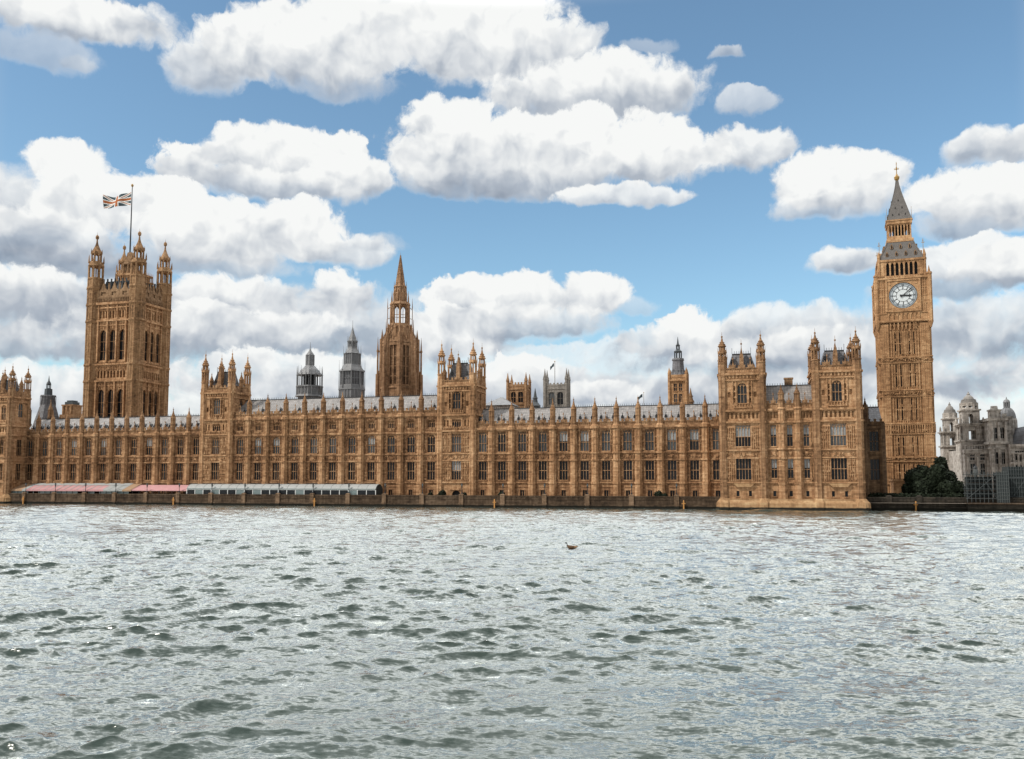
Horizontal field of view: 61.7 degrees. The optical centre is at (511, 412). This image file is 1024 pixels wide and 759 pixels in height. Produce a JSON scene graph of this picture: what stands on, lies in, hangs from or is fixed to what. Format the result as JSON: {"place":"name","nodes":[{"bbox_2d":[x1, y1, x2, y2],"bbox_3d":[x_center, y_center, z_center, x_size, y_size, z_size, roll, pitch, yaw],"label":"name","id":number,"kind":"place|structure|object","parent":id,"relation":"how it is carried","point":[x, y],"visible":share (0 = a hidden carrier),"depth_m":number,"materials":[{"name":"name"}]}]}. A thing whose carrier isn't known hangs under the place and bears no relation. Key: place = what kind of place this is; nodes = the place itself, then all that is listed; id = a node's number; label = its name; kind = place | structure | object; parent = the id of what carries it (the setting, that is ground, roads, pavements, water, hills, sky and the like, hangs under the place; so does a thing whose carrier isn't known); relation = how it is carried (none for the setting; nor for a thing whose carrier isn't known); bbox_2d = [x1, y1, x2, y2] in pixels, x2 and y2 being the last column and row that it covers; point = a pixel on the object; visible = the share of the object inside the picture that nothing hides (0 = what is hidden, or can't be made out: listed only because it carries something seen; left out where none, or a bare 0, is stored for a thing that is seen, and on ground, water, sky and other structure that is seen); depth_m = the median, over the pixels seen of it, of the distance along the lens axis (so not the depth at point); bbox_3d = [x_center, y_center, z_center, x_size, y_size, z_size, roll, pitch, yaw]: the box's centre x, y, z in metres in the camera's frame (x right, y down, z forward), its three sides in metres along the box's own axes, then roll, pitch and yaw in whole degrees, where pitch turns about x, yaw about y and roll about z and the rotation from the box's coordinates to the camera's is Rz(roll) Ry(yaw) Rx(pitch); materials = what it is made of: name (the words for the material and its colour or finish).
{"place":"outdoors","nodes":[
{"label":"outdoors","id":0,"kind":"place"},
{"bbox_2d":[30,378,58,426],"bbox_3d":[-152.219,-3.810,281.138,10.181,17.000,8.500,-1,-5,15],"label":"roof lantern","id":1,"kind":"object","parent":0,"point":[47,407],"visible":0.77,"depth_m":278.93,"materials":[{"name":"metal"}]},
{"bbox_2d":[59,400,82,417],"bbox_3d":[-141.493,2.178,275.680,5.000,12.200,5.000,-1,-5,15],"label":"ventilation turret","id":2,"kind":"object","parent":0,"point":[72,408],"visible":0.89,"depth_m":274.18,"materials":[{"name":"stone"}]},
{"bbox_2d":[82,231,172,417],"bbox_3d":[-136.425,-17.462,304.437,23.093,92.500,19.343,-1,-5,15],"label":"square tower","id":3,"kind":"structure","parent":0,"point":[127,340],"depth_m":298.21,"materials":[{"name":"stone"}]},
{"bbox_2d":[97,390,103,416],"bbox_3d":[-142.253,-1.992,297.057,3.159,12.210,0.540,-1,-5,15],"label":"window","id":4,"kind":"structure","parent":3,"relation":"in","point":[100,397],"depth_m":297.46,"materials":[{"name":"glass"}]},
{"bbox_2d":[99,331,105,359],"bbox_3d":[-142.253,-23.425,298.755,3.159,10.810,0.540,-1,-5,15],"label":"window","id":5,"kind":"structure","parent":3,"relation":"in","point":[103,335],"depth_m":299.06,"materials":[{"name":"glass"}]},
{"bbox_2d":[107,389,112,416],"bbox_3d":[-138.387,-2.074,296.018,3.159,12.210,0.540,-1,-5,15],"label":"window","id":6,"kind":"structure","parent":3,"relation":"in","point":[110,396],"depth_m":296.44,"materials":[{"name":"glass"}]},
{"bbox_2d":[109,330,114,359],"bbox_3d":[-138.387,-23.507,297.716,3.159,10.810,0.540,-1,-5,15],"label":"window","id":7,"kind":"structure","parent":3,"relation":"in","point":[112,337],"depth_m":297.97,"materials":[{"name":"glass"}]},
{"bbox_2d":[117,389,122,416],"bbox_3d":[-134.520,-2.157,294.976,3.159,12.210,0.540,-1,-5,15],"label":"window","id":8,"kind":"structure","parent":3,"relation":"in","point":[119,396],"depth_m":295.43,"materials":[{"name":"glass"}]},
{"bbox_2d":[119,329,124,359],"bbox_3d":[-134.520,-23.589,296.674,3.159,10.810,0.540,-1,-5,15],"label":"window","id":9,"kind":"structure","parent":3,"relation":"in","point":[121,340],"depth_m":297.02,"materials":[{"name":"glass"}]},
{"bbox_2d":[129,184,133,251],"bbox_3d":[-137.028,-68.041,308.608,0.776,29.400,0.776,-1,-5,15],"label":"flagpole","id":10,"kind":"object","parent":3,"relation":"on","point":[132,185],"visible":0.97,"depth_m":308.55,"materials":[{"name":"metal"}]},
{"bbox_2d":[103,193,130,208],"bbox_3d":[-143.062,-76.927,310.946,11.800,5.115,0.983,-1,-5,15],"label":"flag","id":11,"kind":"object","parent":10,"relation":"attached to","point":[124,199],"visible":1,"depth_m":310.39,"materials":[{"name":"multicoloured fabric"}]},
{"bbox_2d":[295,342,322,398],"bbox_3d":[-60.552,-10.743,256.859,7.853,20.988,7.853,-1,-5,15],"label":"roof lantern","id":12,"kind":"object","parent":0,"point":[309,373],"visible":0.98,"depth_m":254.84,"materials":[{"name":"grey metal"}]},
{"bbox_2d":[338,326,364,396],"bbox_3d":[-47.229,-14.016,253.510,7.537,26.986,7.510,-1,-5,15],"label":"roof lantern","id":13,"kind":"object","parent":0,"point":[352,382],"visible":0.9,"depth_m":251.14,"materials":[{"name":"metal"}]},
{"bbox_2d":[375,254,422,395],"bbox_3d":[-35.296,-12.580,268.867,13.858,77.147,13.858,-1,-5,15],"label":"spire tower","id":14,"kind":"structure","parent":0,"point":[399,359],"depth_m":265.48,"materials":[{"name":"brown stone"}]},
{"bbox_2d":[0,504,1023,758],"bbox_3d":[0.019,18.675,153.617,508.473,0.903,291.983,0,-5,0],"label":"river","id":15,"kind":"structure","parent":0,"point":[242,632],"depth_m":36.61,"materials":[{"name":"liquid"}]},
{"bbox_2d":[0,0,1023,456],"label":"sky","id":16,"kind":"structure","parent":0,"point":[589,188],"materials":[{"name":"blue"}]},
{"bbox_2d":[937,392,1010,496],"bbox_3d":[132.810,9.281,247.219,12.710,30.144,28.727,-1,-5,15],"label":"government building","id":17,"kind":"structure","parent":0,"point":[984,448],"depth_m":240.04,"materials":[{"name":"stone"}]},
{"bbox_2d":[1001,397,1023,466],"bbox_3d":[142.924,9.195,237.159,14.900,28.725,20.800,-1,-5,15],"label":"office block","id":18,"kind":"structure","parent":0,"point":[1015,433],"depth_m":235.27,"materials":[{"name":"stone"}]},
{"label":"ground","id":19,"kind":"structure","parent":0,"visible":0},
{"bbox_2d":[0,366,31,503],"bbox_3d":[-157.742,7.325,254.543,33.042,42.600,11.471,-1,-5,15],"label":"palace pavilion","id":20,"kind":"structure","parent":19,"relation":"on","point":[15,403],"depth_m":248.36,"materials":[{"name":"stone"}]},
{"bbox_2d":[11,483,141,493],"bbox_3d":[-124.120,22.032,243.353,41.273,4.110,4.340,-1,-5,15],"label":"marquee","id":21,"kind":"object","parent":19,"relation":"on","point":[104,488],"visible":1,"depth_m":242.54,"materials":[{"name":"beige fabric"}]},
{"bbox_2d":[26,407,199,493],"bbox_3d":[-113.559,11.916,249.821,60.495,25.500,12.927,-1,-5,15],"label":"palace wing","id":22,"kind":"structure","parent":19,"relation":"on","point":[157,449],"depth_m":244.56,"materials":[{"name":"beige stone"}]},
{"bbox_2d":[145,437,151,455],"bbox_3d":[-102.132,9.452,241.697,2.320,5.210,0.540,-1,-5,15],"label":"window","id":23,"kind":"structure","parent":22,"relation":"in","point":[148,439],"depth_m":241.95,"materials":[{"name":"glass"}]},
{"bbox_2d":[131,485,187,493],"bbox_3d":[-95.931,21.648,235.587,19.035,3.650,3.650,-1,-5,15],"label":"awning","id":24,"kind":"object","parent":19,"relation":"on","point":[158,488],"visible":0.77,"depth_m":235.51,"materials":[{"name":"pink fabric"}]},
{"bbox_2d":[198,350,251,483],"bbox_3d":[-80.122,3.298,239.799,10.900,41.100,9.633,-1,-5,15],"label":"palace tower","id":25,"kind":"structure","parent":19,"relation":"on","point":[225,395],"depth_m":235.69,"materials":[{"name":"stone"}]},
{"bbox_2d":[211,463,218,479],"bbox_3d":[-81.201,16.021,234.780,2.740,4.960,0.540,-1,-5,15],"label":"window","id":26,"kind":"structure","parent":25,"relation":"in","point":[214,466],"depth_m":234.96,"materials":[{"name":"glass"}]},
{"bbox_2d":[211,437,219,454],"bbox_3d":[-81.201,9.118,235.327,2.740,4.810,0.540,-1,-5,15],"label":"window","id":27,"kind":"structure","parent":25,"relation":"in","point":[215,441],"depth_m":235.54,"materials":[{"name":"glass"}]},
{"bbox_2d":[186,484,382,494],"bbox_3d":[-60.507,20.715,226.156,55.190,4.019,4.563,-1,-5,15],"label":"marquee","id":28,"kind":"object","parent":19,"relation":"on","point":[339,489],"visible":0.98,"depth_m":223.71,"materials":[{"name":"grey fabric"}]},
{"bbox_2d":[187,490,374,494],"bbox_3d":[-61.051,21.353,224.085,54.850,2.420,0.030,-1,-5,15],"label":"window","id":29,"kind":"structure","parent":28,"relation":"in","point":[307,492],"depth_m":222.13,"materials":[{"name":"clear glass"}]},
{"bbox_2d":[232,389,436,494],"bbox_3d":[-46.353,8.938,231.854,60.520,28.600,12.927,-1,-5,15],"label":"palace centre range","id":30,"kind":"structure","parent":19,"relation":"on","point":[389,441],"depth_m":226.54,"materials":[{"name":"stone"}]},
{"bbox_2d":[236,437,242,454],"bbox_3d":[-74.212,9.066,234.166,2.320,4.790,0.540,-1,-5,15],"label":"window","id":31,"kind":"structure","parent":30,"relation":"in","point":[239,451],"depth_m":234.33,"materials":[{"name":"glass"}]},
{"bbox_2d":[253,463,260,480],"bbox_3d":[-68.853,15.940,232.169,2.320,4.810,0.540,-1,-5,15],"label":"window","id":32,"kind":"structure","parent":30,"relation":"in","point":[257,466],"depth_m":232.40,"materials":[{"name":"glass"}]},
{"bbox_2d":[271,463,278,480],"bbox_3d":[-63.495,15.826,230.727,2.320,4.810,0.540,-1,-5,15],"label":"window","id":33,"kind":"structure","parent":30,"relation":"in","point":[275,466],"depth_m":230.93,"materials":[{"name":"glass"}]},
{"bbox_2d":[290,463,297,480],"bbox_3d":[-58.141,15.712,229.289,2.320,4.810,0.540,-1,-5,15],"label":"window","id":34,"kind":"structure","parent":30,"relation":"in","point":[294,466],"depth_m":229.52,"materials":[{"name":"glass"}]},
{"bbox_2d":[291,437,297,453],"bbox_3d":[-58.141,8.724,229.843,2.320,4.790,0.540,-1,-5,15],"label":"window","id":35,"kind":"structure","parent":30,"relation":"in","point":[294,440],"depth_m":230.08,"materials":[{"name":"glass"}]},
{"bbox_2d":[309,463,316,480],"bbox_3d":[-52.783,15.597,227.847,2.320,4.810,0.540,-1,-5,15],"label":"window","id":36,"kind":"structure","parent":30,"relation":"in","point":[312,477],"depth_m":228.07,"materials":[{"name":"glass"}]},
{"bbox_2d":[309,436,316,453],"bbox_3d":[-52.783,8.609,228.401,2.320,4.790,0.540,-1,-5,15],"label":"window","id":37,"kind":"structure","parent":30,"relation":"in","point":[313,439],"depth_m":228.57,"materials":[{"name":"glass"}]},
{"bbox_2d":[328,463,335,480],"bbox_3d":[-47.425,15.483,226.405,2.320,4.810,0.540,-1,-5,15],"label":"window","id":38,"kind":"structure","parent":30,"relation":"in","point":[332,466],"depth_m":226.63,"materials":[{"name":"glass"}]},
{"bbox_2d":[328,436,335,453],"bbox_3d":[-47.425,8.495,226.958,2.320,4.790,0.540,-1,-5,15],"label":"window","id":39,"kind":"structure","parent":30,"relation":"in","point":[332,439],"depth_m":227.18,"materials":[{"name":"glass"}]},
{"bbox_2d":[347,463,354,480],"bbox_3d":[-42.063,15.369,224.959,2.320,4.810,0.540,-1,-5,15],"label":"window","id":40,"kind":"structure","parent":30,"relation":"in","point":[351,466],"depth_m":225.14,"materials":[{"name":"glass"}]},
{"bbox_2d":[348,436,354,453],"bbox_3d":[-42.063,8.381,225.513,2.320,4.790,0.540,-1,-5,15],"label":"window","id":41,"kind":"structure","parent":30,"relation":"in","point":[351,439],"depth_m":225.74,"materials":[{"name":"glass"}]},
{"bbox_2d":[367,462,374,480],"bbox_3d":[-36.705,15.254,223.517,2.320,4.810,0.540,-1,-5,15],"label":"window","id":42,"kind":"structure","parent":30,"relation":"in","point":[370,465],"depth_m":223.71,"materials":[{"name":"glass"}]},
{"bbox_2d":[367,435,374,453],"bbox_3d":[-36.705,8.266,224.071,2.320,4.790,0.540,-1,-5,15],"label":"window","id":43,"kind":"structure","parent":30,"relation":"in","point":[371,438],"depth_m":224.26,"materials":[{"name":"glass"}]},
{"bbox_2d":[386,462,394,480],"bbox_3d":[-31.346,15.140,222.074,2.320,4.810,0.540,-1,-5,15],"label":"window","id":44,"kind":"structure","parent":30,"relation":"in","point":[390,465],"depth_m":222.30,"materials":[{"name":"glass"}]},
{"bbox_2d":[387,435,394,452],"bbox_3d":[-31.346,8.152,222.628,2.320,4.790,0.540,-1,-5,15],"label":"window","id":45,"kind":"structure","parent":30,"relation":"in","point":[390,438],"depth_m":222.84,"materials":[{"name":"glass"}]},
{"bbox_2d":[406,462,414,480],"bbox_3d":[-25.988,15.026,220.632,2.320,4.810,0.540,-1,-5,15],"label":"window","id":46,"kind":"structure","parent":30,"relation":"in","point":[410,465],"depth_m":220.89,"materials":[{"name":"glass"}]},
{"bbox_2d":[407,435,414,452],"bbox_3d":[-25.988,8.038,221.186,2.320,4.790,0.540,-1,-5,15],"label":"window","id":47,"kind":"structure","parent":30,"relation":"in","point":[410,438],"depth_m":221.38,"materials":[{"name":"glass"}]},
{"bbox_2d":[427,462,434,480],"bbox_3d":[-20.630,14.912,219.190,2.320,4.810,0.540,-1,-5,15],"label":"window","id":48,"kind":"structure","parent":30,"relation":"in","point":[430,465],"depth_m":219.39,"materials":[{"name":"glass"}]},
{"bbox_2d":[427,435,434,452],"bbox_3d":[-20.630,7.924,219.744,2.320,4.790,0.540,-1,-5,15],"label":"window","id":49,"kind":"structure","parent":30,"relation":"in","point":[431,438],"depth_m":219.92,"materials":[{"name":"glass"}]},
{"bbox_2d":[9,492,719,509],"bbox_3d":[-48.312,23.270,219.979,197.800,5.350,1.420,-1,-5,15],"label":"river wall","id":50,"kind":"structure","parent":19,"relation":"on","point":[585,501],"depth_m":215.09,"materials":[{"name":"stone"}]},
{"bbox_2d":[436,342,486,494],"bbox_3d":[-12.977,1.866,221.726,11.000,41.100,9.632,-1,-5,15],"label":"palace tower","id":51,"kind":"structure","parent":19,"relation":"on","point":[461,396],"depth_m":217.49,"materials":[{"name":"stone"}]},
{"bbox_2d":[451,434,460,452],"bbox_3d":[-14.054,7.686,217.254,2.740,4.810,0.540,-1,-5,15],"label":"window","id":52,"kind":"structure","parent":51,"relation":"in","point":[456,438],"depth_m":217.41,"materials":[{"name":"glass"}]},
{"bbox_2d":[452,461,460,479],"bbox_3d":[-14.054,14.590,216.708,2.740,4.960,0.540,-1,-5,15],"label":"window","id":53,"kind":"structure","parent":51,"relation":"in","point":[456,465],"depth_m":216.88,"materials":[{"name":"glass"}]},
{"bbox_2d":[452,391,460,409],"bbox_3d":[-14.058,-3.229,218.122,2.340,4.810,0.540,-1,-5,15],"label":"window","id":54,"kind":"structure","parent":51,"relation":"in","point":[456,395],"depth_m":218.32,"materials":[{"name":"glass"}]},
{"bbox_2d":[486,397,518,408],"bbox_3d":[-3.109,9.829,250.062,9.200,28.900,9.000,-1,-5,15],"label":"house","id":55,"kind":"structure","parent":19,"relation":"on","point":[501,402],"depth_m":247.82,"materials":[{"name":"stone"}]},
{"bbox_2d":[506,374,531,407],"bbox_3d":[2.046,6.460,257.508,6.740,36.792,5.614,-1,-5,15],"label":"square turret","id":56,"kind":"object","parent":19,"relation":"on","point":[518,394],"visible":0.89,"depth_m":256.47,"materials":[{"name":"stone"}]},
{"bbox_2d":[543,368,570,406],"bbox_3d":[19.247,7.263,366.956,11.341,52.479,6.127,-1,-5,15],"label":"church tower","id":57,"kind":"structure","parent":19,"relation":"on","point":[559,394],"depth_m":366.30,"materials":[{"name":"grey stone"}]},
{"bbox_2d":[476,396,719,495],"bbox_3d":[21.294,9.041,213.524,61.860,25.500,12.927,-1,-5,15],"label":"palace wing","id":58,"kind":"structure","parent":19,"relation":"on","point":[615,449],"depth_m":208.35,"materials":[{"name":"beige stone"}]},
{"bbox_2d":[478,462,486,480],"bbox_3d":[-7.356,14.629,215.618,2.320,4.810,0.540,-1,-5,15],"label":"window","id":59,"kind":"structure","parent":58,"relation":"in","point":[482,465],"depth_m":215.77,"materials":[{"name":"glass"}]},
{"bbox_2d":[478,432,486,452],"bbox_3d":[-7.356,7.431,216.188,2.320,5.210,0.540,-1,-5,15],"label":"window","id":60,"kind":"structure","parent":58,"relation":"in","point":[482,435],"depth_m":216.35,"materials":[{"name":"glass"}]},
{"bbox_2d":[497,462,505,480],"bbox_3d":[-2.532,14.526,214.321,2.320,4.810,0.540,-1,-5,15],"label":"window","id":61,"kind":"structure","parent":58,"relation":"in","point":[501,465],"depth_m":214.46,"materials":[{"name":"glass"}]},
{"bbox_2d":[498,432,505,451],"bbox_3d":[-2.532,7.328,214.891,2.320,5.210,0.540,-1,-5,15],"label":"window","id":62,"kind":"structure","parent":58,"relation":"in","point":[501,435],"depth_m":215.04,"materials":[{"name":"glass"}]},
{"bbox_2d":[518,461,525,480],"bbox_3d":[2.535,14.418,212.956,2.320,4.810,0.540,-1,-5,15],"label":"window","id":63,"kind":"structure","parent":58,"relation":"in","point":[521,465],"depth_m":213.16,"materials":[{"name":"glass"}]},
{"bbox_2d":[518,432,525,451],"bbox_3d":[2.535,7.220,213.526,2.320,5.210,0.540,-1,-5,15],"label":"window","id":64,"kind":"structure","parent":58,"relation":"in","point":[521,435],"depth_m":213.73,"materials":[{"name":"glass"}]},
{"bbox_2d":[538,461,546,480],"bbox_3d":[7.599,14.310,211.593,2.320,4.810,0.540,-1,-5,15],"label":"window","id":65,"kind":"structure","parent":58,"relation":"in","point":[542,464],"depth_m":211.75,"materials":[{"name":"glass"}]},
{"bbox_2d":[538,431,546,451],"bbox_3d":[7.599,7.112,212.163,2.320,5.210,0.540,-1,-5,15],"label":"window","id":66,"kind":"structure","parent":58,"relation":"in","point":[542,434],"depth_m":212.32,"materials":[{"name":"glass"}]},
{"bbox_2d":[559,461,567,480],"bbox_3d":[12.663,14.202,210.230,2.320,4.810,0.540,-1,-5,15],"label":"window","id":67,"kind":"structure","parent":58,"relation":"in","point":[563,465],"depth_m":210.41,"materials":[{"name":"glass"}]},
{"bbox_2d":[559,431,567,451],"bbox_3d":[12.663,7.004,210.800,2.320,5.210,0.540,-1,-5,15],"label":"window","id":68,"kind":"structure","parent":58,"relation":"in","point":[563,435],"depth_m":210.98,"materials":[{"name":"glass"}]},
{"bbox_2d":[580,461,588,480],"bbox_3d":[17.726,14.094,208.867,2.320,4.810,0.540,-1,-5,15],"label":"window","id":69,"kind":"structure","parent":58,"relation":"in","point":[584,464],"depth_m":209.03,"materials":[{"name":"glass"}]},
{"bbox_2d":[580,431,588,451],"bbox_3d":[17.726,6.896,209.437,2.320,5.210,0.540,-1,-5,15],"label":"window","id":70,"kind":"structure","parent":58,"relation":"in","point":[584,435],"depth_m":209.59,"materials":[{"name":"glass"}]},
{"bbox_2d":[601,430,609,451],"bbox_3d":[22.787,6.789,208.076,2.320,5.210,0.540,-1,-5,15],"label":"window","id":71,"kind":"structure","parent":58,"relation":"in","point":[605,433],"depth_m":208.24,"materials":[{"name":"glass"}]},
{"bbox_2d":[602,461,610,480],"bbox_3d":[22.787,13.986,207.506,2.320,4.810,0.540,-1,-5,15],"label":"window","id":72,"kind":"structure","parent":58,"relation":"in","point":[605,464],"depth_m":207.71,"materials":[{"name":"glass"}]},
{"bbox_2d":[623,461,631,480],"bbox_3d":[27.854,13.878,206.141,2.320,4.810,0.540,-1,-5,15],"label":"window","id":73,"kind":"structure","parent":58,"relation":"in","point":[627,464],"depth_m":206.29,"materials":[{"name":"glass"}]},
{"bbox_2d":[623,430,631,450],"bbox_3d":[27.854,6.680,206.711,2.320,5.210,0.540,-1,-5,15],"label":"window","id":74,"kind":"structure","parent":58,"relation":"in","point":[627,434],"depth_m":206.90,"materials":[{"name":"glass"}]},
{"bbox_2d":[645,430,653,450],"bbox_3d":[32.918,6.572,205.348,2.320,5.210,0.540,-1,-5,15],"label":"window","id":75,"kind":"structure","parent":58,"relation":"in","point":[649,434],"depth_m":205.54,"materials":[{"name":"glass"}]},
{"bbox_2d":[645,461,654,480],"bbox_3d":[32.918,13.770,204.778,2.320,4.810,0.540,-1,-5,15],"label":"window","id":76,"kind":"structure","parent":58,"relation":"in","point":[649,465],"depth_m":204.94,"materials":[{"name":"glass"}]},
{"bbox_2d":[667,429,676,450],"bbox_3d":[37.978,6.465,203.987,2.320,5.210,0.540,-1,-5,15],"label":"window","id":77,"kind":"structure","parent":58,"relation":"in","point":[671,433],"depth_m":204.14,"materials":[{"name":"glass"}]},
{"bbox_2d":[668,461,676,480],"bbox_3d":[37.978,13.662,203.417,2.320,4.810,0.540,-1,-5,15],"label":"window","id":78,"kind":"structure","parent":58,"relation":"in","point":[672,465],"depth_m":203.59,"materials":[{"name":"glass"}]},
{"bbox_2d":[690,429,698,450],"bbox_3d":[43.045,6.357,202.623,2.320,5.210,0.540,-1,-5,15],"label":"window","id":79,"kind":"structure","parent":58,"relation":"in","point":[694,433],"depth_m":202.80,"materials":[{"name":"glass"}]},
{"bbox_2d":[690,460,699,480],"bbox_3d":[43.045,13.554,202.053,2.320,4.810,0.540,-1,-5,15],"label":"window","id":80,"kind":"structure","parent":58,"relation":"in","point":[694,464],"depth_m":202.26,"materials":[{"name":"glass"}]},
{"bbox_2d":[712,429,718,450],"bbox_3d":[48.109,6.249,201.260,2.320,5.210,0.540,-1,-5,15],"label":"window","id":81,"kind":"structure","parent":58,"relation":"in","point":[715,432],"depth_m":201.52,"materials":[{"name":"glass"}]},
{"bbox_2d":[713,460,719,480],"bbox_3d":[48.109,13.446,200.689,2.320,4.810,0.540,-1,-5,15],"label":"window","id":82,"kind":"structure","parent":58,"relation":"in","point":[716,463],"depth_m":200.98,"materials":[{"name":"glass"}]},
{"bbox_2d":[668,338,688,404],"bbox_3d":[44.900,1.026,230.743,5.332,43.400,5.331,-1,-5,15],"label":"ventilation tower","id":83,"kind":"structure","parent":19,"relation":"on","point":[678,381],"depth_m":229.45,"materials":[{"name":"stone"}]},
{"bbox_2d":[716,328,871,510],"bbox_3d":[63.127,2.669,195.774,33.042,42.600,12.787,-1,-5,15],"label":"palace pavilion","id":84,"kind":"structure","parent":19,"relation":"on","point":[788,445],"depth_m":191.16,"materials":[{"name":"stone"}]},
{"bbox_2d":[737,383,747,403],"bbox_3d":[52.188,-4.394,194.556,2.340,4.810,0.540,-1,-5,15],"label":"window","id":85,"kind":"structure","parent":84,"relation":"in","point":[741,387],"depth_m":194.70,"materials":[{"name":"glass"}]},
{"bbox_2d":[735,425,750,446],"bbox_3d":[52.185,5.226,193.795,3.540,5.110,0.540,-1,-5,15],"label":"window","id":86,"kind":"structure","parent":84,"relation":"in","point":[742,432],"depth_m":193.94,"materials":[{"name":"glass"}]},
{"bbox_2d":[736,459,751,479],"bbox_3d":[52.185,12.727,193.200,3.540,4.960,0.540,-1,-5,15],"label":"window","id":87,"kind":"structure","parent":84,"relation":"in","point":[743,466],"depth_m":193.42,"materials":[{"name":"glass"}]},
{"bbox_2d":[770,425,776,446],"bbox_3d":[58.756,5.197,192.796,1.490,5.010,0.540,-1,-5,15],"label":"window","id":88,"kind":"structure","parent":84,"relation":"in","point":[772,427],"depth_m":192.95,"materials":[{"name":"glass"}]},
{"bbox_2d":[771,459,777,478],"bbox_3d":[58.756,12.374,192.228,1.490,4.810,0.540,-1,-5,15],"label":"window","id":89,"kind":"structure","parent":84,"relation":"in","point":[773,461],"depth_m":192.38,"materials":[{"name":"glass"}]},
{"bbox_2d":[787,425,793,446],"bbox_3d":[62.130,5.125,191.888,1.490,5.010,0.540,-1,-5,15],"label":"window","id":90,"kind":"structure","parent":84,"relation":"in","point":[789,427],"depth_m":192.05,"materials":[{"name":"glass"}]},
{"bbox_2d":[787,459,794,478],"bbox_3d":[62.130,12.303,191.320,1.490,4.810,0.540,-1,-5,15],"label":"window","id":91,"kind":"structure","parent":84,"relation":"in","point":[790,461],"depth_m":191.44,"materials":[{"name":"glass"}]},
{"bbox_2d":[803,424,809,446],"bbox_3d":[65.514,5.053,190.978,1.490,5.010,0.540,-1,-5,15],"label":"window","id":92,"kind":"structure","parent":84,"relation":"in","point":[805,427],"depth_m":191.12,"materials":[{"name":"glass"}]},
{"bbox_2d":[804,459,810,478],"bbox_3d":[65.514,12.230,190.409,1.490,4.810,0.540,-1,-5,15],"label":"window","id":93,"kind":"structure","parent":84,"relation":"in","point":[806,461],"depth_m":190.56,"materials":[{"name":"glass"}]},
{"bbox_2d":[832,380,842,401],"bbox_3d":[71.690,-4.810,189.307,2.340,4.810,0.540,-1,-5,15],"label":"window","id":94,"kind":"structure","parent":84,"relation":"in","point":[836,384],"depth_m":189.45,"materials":[{"name":"glass"}]},
{"bbox_2d":[830,423,846,445],"bbox_3d":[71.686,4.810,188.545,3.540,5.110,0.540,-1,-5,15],"label":"window","id":95,"kind":"structure","parent":84,"relation":"in","point":[837,431],"depth_m":188.71,"materials":[{"name":"glass"}]},
{"bbox_2d":[831,458,847,479],"bbox_3d":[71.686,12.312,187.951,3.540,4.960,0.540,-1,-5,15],"label":"window","id":96,"kind":"structure","parent":84,"relation":"in","point":[838,465],"depth_m":188.11,"materials":[{"name":"glass"}]},
{"bbox_2d":[863,398,887,496],"bbox_3d":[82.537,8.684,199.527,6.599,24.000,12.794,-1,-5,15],"label":"palace return wing","id":97,"kind":"structure","parent":19,"relation":"on","point":[875,455],"depth_m":193.74,"materials":[{"name":"brown stone"}]},
{"bbox_2d":[869,432,878,451],"bbox_3d":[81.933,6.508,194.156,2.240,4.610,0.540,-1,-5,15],"label":"window","id":98,"kind":"structure","parent":97,"relation":"in","point":[873,436],"depth_m":194.27,"materials":[{"name":"glass"}]},
{"bbox_2d":[870,459,879,480],"bbox_3d":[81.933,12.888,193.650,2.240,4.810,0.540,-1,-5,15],"label":"window","id":99,"kind":"structure","parent":97,"relation":"in","point":[874,463],"depth_m":193.80,"materials":[{"name":"glass"}]},
{"bbox_2d":[889,479,904,493],"bbox_3d":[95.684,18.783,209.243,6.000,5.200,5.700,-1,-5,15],"label":"lodge","id":100,"kind":"structure","parent":19,"relation":"on","point":[896,485],"depth_m":207.32,"materials":[{"name":"stone"}]},
{"bbox_2d":[871,163,937,492],"bbox_3d":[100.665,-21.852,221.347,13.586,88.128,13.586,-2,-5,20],"label":"clock tower","id":101,"kind":"structure","parent":19,"relation":"on","point":[902,306],"depth_m":215.30,"materials":[{"name":"stone"}]},
{"bbox_2d":[868,492,965,496],"bbox_3d":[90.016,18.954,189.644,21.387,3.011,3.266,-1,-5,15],"label":"hedge","id":102,"kind":"object","parent":19,"relation":"on","point":[925,494],"visible":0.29,"depth_m":189.38,"materials":[{"name":"green plant"}]},
{"bbox_2d":[901,464,938,493],"bbox_3d":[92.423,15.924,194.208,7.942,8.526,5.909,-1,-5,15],"label":"tree","id":103,"kind":"object","parent":19,"relation":"on","point":[915,479],"visible":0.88,"depth_m":193.29,"materials":[{"name":"green plant"}]},
{"bbox_2d":[866,495,1023,511],"bbox_3d":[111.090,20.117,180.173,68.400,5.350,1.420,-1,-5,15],"label":"river wall","id":104,"kind":"structure","parent":19,"relation":"on","point":[889,502],"depth_m":185.64,"materials":[{"name":"stone"}]},
{"bbox_2d":[927,464,963,496],"bbox_3d":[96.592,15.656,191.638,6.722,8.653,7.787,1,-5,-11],"label":"tree","id":105,"kind":"object","parent":19,"relation":"on","point":[948,481],"visible":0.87,"depth_m":190.56,"materials":[{"name":"green plant"}]},
{"bbox_2d":[1002,465,1023,497],"bbox_3d":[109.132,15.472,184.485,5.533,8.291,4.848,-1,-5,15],"label":"hoarding","id":106,"kind":"object","parent":19,"relation":"on","point":[1016,482],"visible":0.59,"depth_m":182.76,"materials":[{"name":"metal"}]},
{"label":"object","id":107,"kind":"structure","parent":0,"visible":0},
{"bbox_2d":[966,503,1023,511],"bbox_3d":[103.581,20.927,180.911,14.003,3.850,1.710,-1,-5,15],"label":"pier","id":108,"kind":"structure","parent":107,"relation":"in","point":[985,507],"depth_m":180.73,"materials":[{"name":"stone"}]},
{"bbox_2d":[962,471,1009,502],"bbox_3d":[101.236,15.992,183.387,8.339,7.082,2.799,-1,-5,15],"label":"scaffold","id":109,"kind":"object","parent":108,"relation":"on","point":[980,486],"visible":0.94,"depth_m":182.91,"materials":[{"name":"metal"}]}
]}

